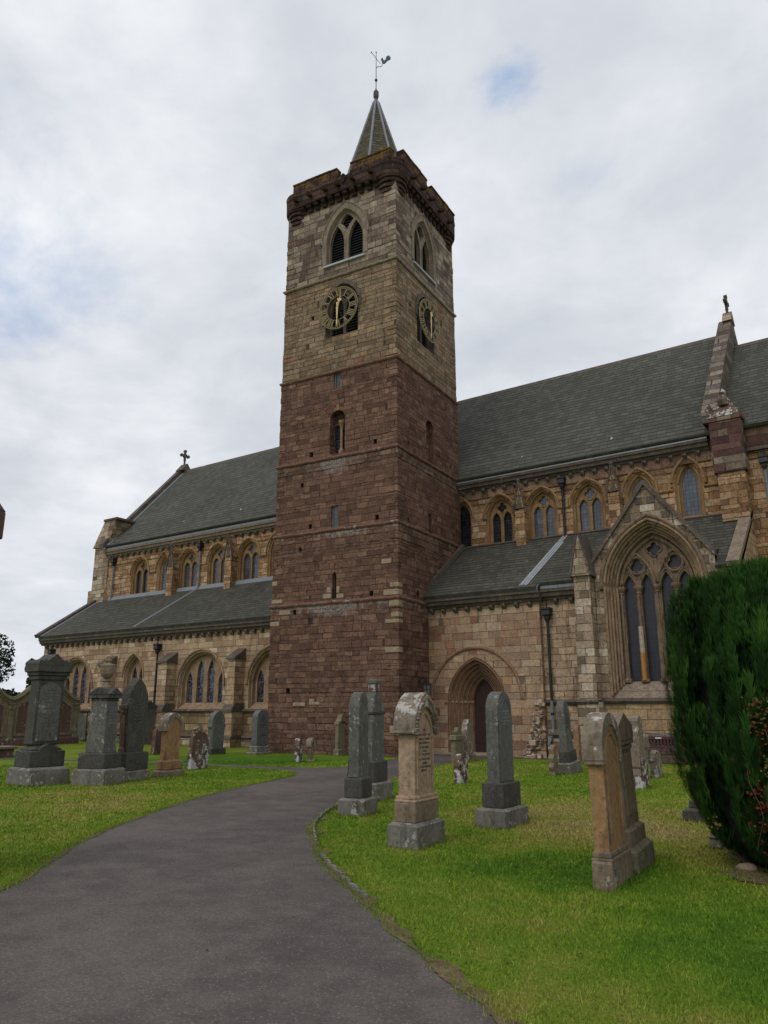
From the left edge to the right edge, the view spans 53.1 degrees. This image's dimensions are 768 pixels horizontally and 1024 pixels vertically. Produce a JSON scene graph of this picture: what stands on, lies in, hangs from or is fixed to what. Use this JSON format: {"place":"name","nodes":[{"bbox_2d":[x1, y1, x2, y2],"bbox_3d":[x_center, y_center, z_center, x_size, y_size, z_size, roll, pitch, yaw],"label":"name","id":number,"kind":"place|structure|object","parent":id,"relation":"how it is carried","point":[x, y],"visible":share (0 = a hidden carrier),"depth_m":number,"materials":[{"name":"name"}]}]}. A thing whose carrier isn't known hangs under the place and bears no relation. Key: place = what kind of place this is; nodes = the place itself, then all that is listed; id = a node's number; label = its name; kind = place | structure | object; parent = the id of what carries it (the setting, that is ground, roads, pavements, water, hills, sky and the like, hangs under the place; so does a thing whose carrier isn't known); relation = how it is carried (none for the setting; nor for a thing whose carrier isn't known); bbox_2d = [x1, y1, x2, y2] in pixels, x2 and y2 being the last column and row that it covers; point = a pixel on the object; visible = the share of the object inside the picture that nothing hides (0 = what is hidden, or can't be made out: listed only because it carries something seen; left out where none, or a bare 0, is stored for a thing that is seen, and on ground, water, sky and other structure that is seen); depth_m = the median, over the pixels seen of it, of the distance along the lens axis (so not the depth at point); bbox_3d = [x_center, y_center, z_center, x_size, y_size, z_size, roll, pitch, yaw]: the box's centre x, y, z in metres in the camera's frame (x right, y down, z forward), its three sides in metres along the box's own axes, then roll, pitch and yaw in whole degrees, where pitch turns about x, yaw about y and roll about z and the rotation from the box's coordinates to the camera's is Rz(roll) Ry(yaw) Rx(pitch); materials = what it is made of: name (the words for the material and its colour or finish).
{"place":"outdoors","nodes":[
{"label":"outdoors","id":0,"kind":"place"},
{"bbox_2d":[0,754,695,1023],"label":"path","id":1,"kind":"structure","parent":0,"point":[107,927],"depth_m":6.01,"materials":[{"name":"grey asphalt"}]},
{"bbox_2d":[0,741,767,1023],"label":"lawn","id":2,"kind":"structure","parent":0,"point":[73,751],"depth_m":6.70,"materials":[{"name":"green plant"}]},
{"bbox_2d":[0,504,5,538],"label":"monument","id":3,"kind":"object","parent":2,"relation":"on","point":[2,515],"visible":1,"depth_m":9.17,"materials":[{"name":"stone"}]},
{"bbox_2d":[0,633,15,682],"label":"broadleaf tree","id":4,"kind":"object","parent":2,"relation":"on","point":[6,653],"visible":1,"depth_m":57.69,"materials":[{"name":"green plant"}]},
{"bbox_2d":[0,745,18,757],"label":"table tomb","id":5,"kind":"object","parent":2,"relation":"on","point":[7,751],"visible":0.9,"depth_m":27.85,"materials":[{"name":"red stone"}]},
{"bbox_2d":[2,688,20,696],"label":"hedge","id":6,"kind":"object","parent":2,"relation":"on","point":[12,693],"visible":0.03,"depth_m":50.84,"materials":[{"name":"green plant"}]},
{"bbox_2d":[24,658,34,687],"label":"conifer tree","id":7,"kind":"object","parent":2,"relation":"on","point":[28,681],"visible":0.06,"depth_m":67.16,"materials":[{"name":"green plant"}]},
{"bbox_2d":[6,654,73,786],"bbox_3d":[-8.098,4.935,18.314,1.055,3.041,0.987,-11,-18,37],"label":"gravestone","id":8,"kind":"object","parent":2,"relation":"on","point":[39,758],"visible":1,"depth_m":18.09,"materials":[{"name":"stone"}]},
{"bbox_2d":[0,685,80,745],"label":"memorial wall","id":9,"kind":"structure","parent":2,"relation":"on","point":[13,713],"depth_m":37.34,"materials":[{"name":"brown stone"}]},
{"bbox_2d":[77,713,87,741],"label":"gravestone","id":10,"kind":"object","parent":2,"relation":"on","point":[82,725],"visible":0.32,"depth_m":41.66,"materials":[{"name":"stone"}]},
{"bbox_2d":[71,656,125,785],"bbox_3d":[-6.660,4.940,18.255,0.860,3.000,0.860,-4,-15,14],"label":"gravestone","id":11,"kind":"object","parent":2,"relation":"on","point":[99,761],"visible":1,"depth_m":17.98,"materials":[{"name":"stone"}]},
{"bbox_2d":[118,678,149,780],"bbox_3d":[-6.302,5.457,19.303,0.500,2.520,0.920,-6,-16,22],"label":"gravestone","id":12,"kind":"object","parent":2,"relation":"on","point":[133,706],"visible":0.95,"depth_m":19.16,"materials":[{"name":"stone"}]},
{"bbox_2d":[0,777,286,890],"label":"soil edge","id":13,"kind":"object","parent":2,"relation":"on","point":[53,858],"visible":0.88,"depth_m":9.74,"materials":[{"name":"brown soil"}]},
{"bbox_2d":[144,700,157,744],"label":"gravestone","id":14,"kind":"object","parent":2,"relation":"on","point":[150,722],"visible":0.45,"depth_m":38.05,"materials":[{"name":"grey stone"}]},
{"bbox_2d":[150,726,161,753],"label":"gravestone","id":15,"kind":"object","parent":2,"relation":"on","point":[156,742],"visible":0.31,"depth_m":29.76,"materials":[{"name":"red stone"}]},
{"bbox_2d":[152,713,184,776],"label":"gravestone","id":16,"kind":"object","parent":2,"relation":"on","point":[169,762],"visible":0.97,"depth_m":20.17,"materials":[{"name":"brown stone"}]},
{"bbox_2d":[187,731,208,769],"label":"gravestone","id":17,"kind":"object","parent":2,"relation":"on","point":[197,754],"visible":0.91,"depth_m":22.40,"materials":[{"name":"white stone"}]},
{"bbox_2d":[193,726,202,730],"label":"gravestone","id":18,"kind":"object","parent":2,"relation":"on","point":[198,728],"visible":0.29,"depth_m":28.74,"materials":[{"name":"stone"}]},
{"bbox_2d":[207,711,225,754],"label":"gravestone","id":19,"kind":"object","parent":2,"relation":"on","point":[216,725],"visible":0.83,"depth_m":29.89,"materials":[{"name":"stone"}]},
{"bbox_2d":[247,710,271,754],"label":"gravestone","id":20,"kind":"object","parent":2,"relation":"on","point":[259,739],"visible":1,"depth_m":29.99,"materials":[{"name":"stone"}]},
{"bbox_2d":[294,738,302,761],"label":"gravestone","id":21,"kind":"object","parent":2,"relation":"on","point":[298,749],"visible":0.92,"depth_m":25.47,"materials":[{"name":"white stone"}]},
{"bbox_2d":[305,738,315,760],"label":"gravestone","id":22,"kind":"object","parent":2,"relation":"on","point":[310,743],"visible":0.97,"depth_m":25.85,"materials":[{"name":"stone"}]},
{"bbox_2d":[333,714,345,755],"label":"gravestone","id":23,"kind":"object","parent":2,"relation":"on","point":[339,749],"visible":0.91,"depth_m":28.98,"materials":[{"name":"stone"}]},
{"bbox_2d":[313,803,367,898],"bbox_3d":[-0.722,4.435,10.574,0.512,0.062,7.355,1,-14,-5],"label":"path edging","id":24,"kind":"object","parent":2,"relation":"on","point":[354,886],"visible":0.81,"depth_m":8.25,"materials":[{"name":"stone"}]},
{"bbox_2d":[338,692,377,816],"bbox_3d":[-0.435,4.112,13.093,0.480,2.040,0.580,-6,-16,22],"label":"gravestone","id":25,"kind":"object","parent":2,"relation":"on","point":[359,799],"visible":0.94,"depth_m":12.92,"materials":[{"name":"stone"}]},
{"bbox_2d":[267,90,461,756],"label":"bell tower","id":26,"kind":"structure","parent":2,"relation":"on","point":[366,537],"depth_m":32.81,"materials":[{"name":"red stone"}]},
{"bbox_2d":[334,574,335,598],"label":"window","id":27,"kind":"structure","parent":26,"relation":"in","point":[335,574],"depth_m":31.19,"materials":[{"name":"glass"}]},
{"bbox_2d":[332,506,337,526],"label":"window","id":28,"kind":"structure","parent":26,"relation":"in","point":[335,509],"depth_m":31.91,"materials":[{"name":"grey glass"}]},
{"bbox_2d":[335,373,340,386],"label":"window","id":29,"kind":"structure","parent":26,"relation":"in","point":[337,376],"depth_m":33.45,"materials":[{"name":"grey glass"}]},
{"bbox_2d":[334,404,344,453],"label":"window","id":30,"kind":"structure","parent":26,"relation":"in","point":[339,423],"depth_m":33.04,"materials":[{"name":"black stone"}]},
{"bbox_2d":[322,279,360,338],"bbox_3d":[-1.757,-9.062,34.305,2.040,2.680,0.530,-8,-16,29],"label":"belfry window","id":31,"kind":"structure","parent":26,"relation":"in","point":[352,325],"depth_m":34.44,"materials":[{"name":"stone"}]},
{"bbox_2d":[321,200,368,269],"bbox_3d":[-1.683,-12.728,35.171,2.587,3.213,0.610,-8,-16,29],"label":"belfry window","id":32,"kind":"structure","parent":26,"relation":"in","point":[336,221],"depth_m":35.23,"materials":[{"name":"grey stone"}]},
{"bbox_2d":[371,52,390,89],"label":"weathervane","id":33,"kind":"object","parent":26,"relation":"on","point":[388,58],"visible":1,"depth_m":40.60,"materials":[{"name":"black metal"}]},
{"bbox_2d":[410,213,436,285],"bbox_3d":[1.680,-12.500,36.059,0.610,3.213,2.600,-8,-16,29],"label":"belfry window","id":34,"kind":"structure","parent":26,"relation":"in","point":[426,240],"depth_m":36.41,"materials":[{"name":"grey stone"}]},
{"bbox_2d":[418,677,431,693],"bbox_3d":[1.563,6.728,29.778,0.668,0.761,0.381,-10,-17,34],"label":"wall lantern","id":35,"kind":"object","parent":26,"relation":"attached to","point":[426,684],"depth_m":29.60,"materials":[{"name":"black metal"}]},
{"bbox_2d":[415,293,435,354],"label":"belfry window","id":36,"kind":"structure","parent":26,"relation":"in","point":[421,337],"depth_m":35.56,"materials":[{"name":"stone"}]},
{"bbox_2d":[366,679,392,800],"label":"gravestone","id":37,"kind":"object","parent":2,"relation":"on","point":[382,786],"visible":0.74,"depth_m":15.14,"materials":[{"name":"stone"}]},
{"bbox_2d":[30,784,749,1023],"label":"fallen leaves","id":38,"kind":"object","parent":2,"relation":"on","point":[420,901],"visible":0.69,"depth_m":7.44,"materials":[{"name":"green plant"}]},
{"bbox_2d":[34,311,767,763],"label":"stone church","id":39,"kind":"structure","parent":2,"relation":"on","point":[606,507],"depth_m":32.75,"materials":[{"name":"brown stone"}]},
{"bbox_2d":[64,656,92,708],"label":"window","id":40,"kind":"structure","parent":39,"relation":"in","point":[79,683],"depth_m":44.27,"materials":[{"name":"beige stone"}]},
{"bbox_2d":[121,652,143,693],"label":"window","id":41,"kind":"structure","parent":39,"relation":"in","point":[134,668],"depth_m":41.65,"materials":[{"name":"beige stone"}]},
{"bbox_2d":[129,556,149,593],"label":"window","id":42,"kind":"structure","parent":39,"relation":"in","point":[139,576],"depth_m":48.48,"materials":[{"name":"stone"}]},
{"bbox_2d":[155,551,167,590],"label":"window","id":43,"kind":"structure","parent":39,"relation":"in","point":[161,578],"depth_m":47.20,"materials":[{"name":"stone"}]},
{"bbox_2d":[180,450,189,464],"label":"gable cross","id":44,"kind":"object","parent":39,"relation":"on","point":[184,455],"visible":1,"depth_m":56.80,"materials":[{"name":"stone"}]},
{"bbox_2d":[178,547,198,587],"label":"window","id":45,"kind":"structure","parent":39,"relation":"in","point":[189,561],"depth_m":45.99,"materials":[{"name":"stone"}]},
{"bbox_2d":[175,648,224,708],"bbox_3d":[-9.008,8.319,38.356,3.505,2.981,0.571,-10,-17,34],"label":"window","id":46,"kind":"structure","parent":39,"relation":"in","point":[202,679],"depth_m":38.64,"materials":[{"name":"beige stone"}]},
{"bbox_2d":[205,542,224,584],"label":"window","id":47,"kind":"structure","parent":39,"relation":"in","point":[216,565],"depth_m":44.67,"materials":[{"name":"stone"}]},
{"bbox_2d":[237,537,260,580],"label":"window","id":48,"kind":"structure","parent":39,"relation":"in","point":[248,559],"depth_m":43.23,"materials":[{"name":"stone"}]},
{"bbox_2d":[245,645,269,708],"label":"window","id":49,"kind":"structure","parent":39,"relation":"in","point":[258,679],"depth_m":36.32,"materials":[{"name":"beige stone"}]},
{"bbox_2d":[265,532,274,576],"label":"window","id":50,"kind":"structure","parent":39,"relation":"in","point":[270,562],"depth_m":42.16,"materials":[{"name":"stone"}]},
{"bbox_2d":[459,496,473,546],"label":"window","id":51,"kind":"structure","parent":39,"relation":"in","point":[466,519],"depth_m":35.57,"materials":[{"name":"glass"}]},
{"bbox_2d":[443,657,505,755],"bbox_3d":[3.684,7.441,29.576,2.820,3.680,1.050,-10,-17,34],"label":"doorway","id":52,"kind":"structure","parent":39,"relation":"in","point":[469,689],"depth_m":30.06,"materials":[{"name":"stone"}]},
{"bbox_2d":[482,493,514,543],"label":"window","id":53,"kind":"structure","parent":39,"relation":"in","point":[500,522],"depth_m":34.64,"materials":[{"name":"stone"}]},
{"bbox_2d":[526,485,559,537],"bbox_3d":[6.914,0.001,33.369,1.695,2.318,0.445,-10,-17,34],"label":"window","id":54,"kind":"structure","parent":39,"relation":"in","point":[542,506],"depth_m":33.49,"materials":[{"name":"stone"}]},
{"bbox_2d":[568,478,607,532],"bbox_3d":[8.613,-0.292,32.224,1.695,2.318,0.445,-10,-17,34],"label":"window","id":55,"kind":"structure","parent":39,"relation":"in","point":[588,503],"depth_m":32.35,"materials":[{"name":"stone"}]},
{"bbox_2d":[621,467,658,504],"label":"window","id":56,"kind":"structure","parent":39,"relation":"in","point":[634,481],"depth_m":31.31,"materials":[{"name":"stone"}]},
{"bbox_2d":[599,513,707,697],"bbox_3d":[9.424,3.170,26.571,3.704,6.301,0.861,-10,-17,34],"label":"window","id":57,"kind":"structure","parent":39,"relation":"in","point":[654,564],"depth_m":27.03,"materials":[{"name":"stone"}]},
{"bbox_2d":[670,456,706,517],"bbox_3d":[11.911,-0.996,29.995,1.355,2.493,0.375,-10,-17,34],"label":"window","id":58,"kind":"structure","parent":39,"relation":"in","point":[688,482],"depth_m":30.07,"materials":[{"name":"stone"}]},
{"bbox_2d":[723,294,728,312],"bbox_3d":[16.111,-9.693,36.186,0.229,1.157,0.766,-10,-17,34],"label":"gable cross","id":59,"kind":"object","parent":39,"relation":"on","point":[725,302],"visible":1,"depth_m":36.12,"materials":[{"name":"stone"}]},
{"bbox_2d":[388,692,444,850],"bbox_3d":[0.430,3.405,10.200,0.441,1.968,0.790,-8,-17,30],"label":"gravestone","id":60,"kind":"object","parent":2,"relation":"on","point":[417,824],"visible":0.99,"depth_m":10.02,"materials":[{"name":"stone"}]},
{"bbox_2d":[309,776,523,1023],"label":"soil edge","id":61,"kind":"object","parent":2,"relation":"on","point":[448,969],"visible":0.58,"depth_m":5.34,"materials":[{"name":"brown soil"}]},
{"bbox_2d":[449,727,464,762],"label":"gravestone","id":62,"kind":"object","parent":2,"relation":"on","point":[456,737],"visible":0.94,"depth_m":25.15,"materials":[{"name":"stone"}]},
{"bbox_2d":[453,754,469,783],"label":"gravestone","id":63,"kind":"object","parent":2,"relation":"on","point":[460,764],"visible":0.91,"depth_m":18.13,"materials":[{"name":"white stone"}]},
{"bbox_2d":[461,719,475,761],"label":"gravestone","id":64,"kind":"object","parent":2,"relation":"on","point":[467,730],"visible":0.71,"depth_m":25.87,"materials":[{"name":"brown stone"}]},
{"bbox_2d":[475,692,528,828],"bbox_3d":[1.800,3.817,11.906,0.500,2.020,0.860,-9,-17,32],"label":"gravestone","id":65,"kind":"object","parent":2,"relation":"on","point":[503,807],"visible":1,"depth_m":11.70,"materials":[{"name":"stone"}]},
{"bbox_2d":[548,745,558,775],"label":"gravestone","id":66,"kind":"object","parent":2,"relation":"on","point":[553,761],"visible":0.93,"depth_m":20.35,"materials":[{"name":"brown stone"}]},
{"bbox_2d":[556,700,581,773],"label":"gravestone","id":67,"kind":"object","parent":2,"relation":"on","point":[570,762],"visible":1,"depth_m":21.15,"materials":[{"name":"stone"}]},
{"bbox_2d":[573,724,581,761],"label":"gravestone","id":68,"kind":"object","parent":2,"relation":"on","point":[577,737],"visible":0.85,"depth_m":24.63,"materials":[{"name":"stone"}]},
{"bbox_2d":[582,712,632,891],"bbox_3d":[2.308,2.965,7.958,0.210,1.730,0.800,-10,-17,29],"label":"gravestone","id":69,"kind":"object","parent":2,"relation":"on","point":[611,860],"visible":0.99,"depth_m":7.77,"materials":[{"name":"brown stone"}]},
{"bbox_2d":[611,713,654,873],"bbox_3d":[2.709,3.182,8.789,0.400,1.715,0.866,-11,-16,29],"label":"gravestone","id":70,"kind":"object","parent":2,"relation":"on","point":[641,846],"visible":0.47,"depth_m":8.67,"materials":[{"name":"stone"}]},
{"bbox_2d":[628,715,648,788],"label":"gravestone","id":71,"kind":"object","parent":2,"relation":"on","point":[640,769],"visible":0.74,"depth_m":17.02,"materials":[{"name":"stone"}]},
{"bbox_2d":[643,734,649,776],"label":"gravestone","id":72,"kind":"object","parent":2,"relation":"on","point":[646,743],"visible":0.28,"depth_m":19.46,"materials":[{"name":"stone"}]},
{"bbox_2d":[649,750,662,777],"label":"gravestone","id":73,"kind":"object","parent":2,"relation":"on","point":[655,759],"visible":0.92,"depth_m":19.65,"materials":[{"name":"stone"}]},
{"bbox_2d":[647,736,687,762],"bbox_3d":[8.890,7.682,24.801,1.910,0.840,0.595,-10,-17,34],"label":"garden bench","id":74,"kind":"object","parent":2,"relation":"on","point":[661,738],"visible":0.21,"depth_m":25.02,"materials":[{"name":"red wood"}]},
{"bbox_2d":[682,799,711,822],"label":"gravestone","id":75,"kind":"object","parent":2,"relation":"on","point":[690,812],"visible":0.35,"depth_m":12.02,"materials":[{"name":"stone"}]},
{"bbox_2d":[709,832,722,848],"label":"gravestone","id":76,"kind":"object","parent":2,"relation":"on","point":[713,840],"visible":0.51,"depth_m":9.68,"materials":[{"name":"stone"}]},
{"bbox_2d":[721,850,767,883],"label":"soil bed","id":77,"kind":"object","parent":2,"relation":"on","point":[757,875],"visible":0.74,"depth_m":8.16,"materials":[{"name":"brown soil"}]},
{"bbox_2d":[659,553,767,866],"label":"yew tree","id":78,"kind":"object","parent":77,"relation":"on","point":[719,685],"visible":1,"depth_m":8.37,"materials":[{"name":"green plant"}]},
{"bbox_2d":[735,863,757,870],"bbox_3d":[3.960,3.879,8.389,0.233,0.100,0.168,-10,-17,34],"label":"boulder","id":79,"kind":"object","parent":77,"relation":"on","point":[748,866],"visible":0.76,"depth_m":8.34,"materials":[{"name":"stone"}]},
{"bbox_2d":[0,0,767,691],"label":"sky","id":80,"kind":"structure","parent":0,"point":[601,166],"materials":[{"name":"white"}]}
]}

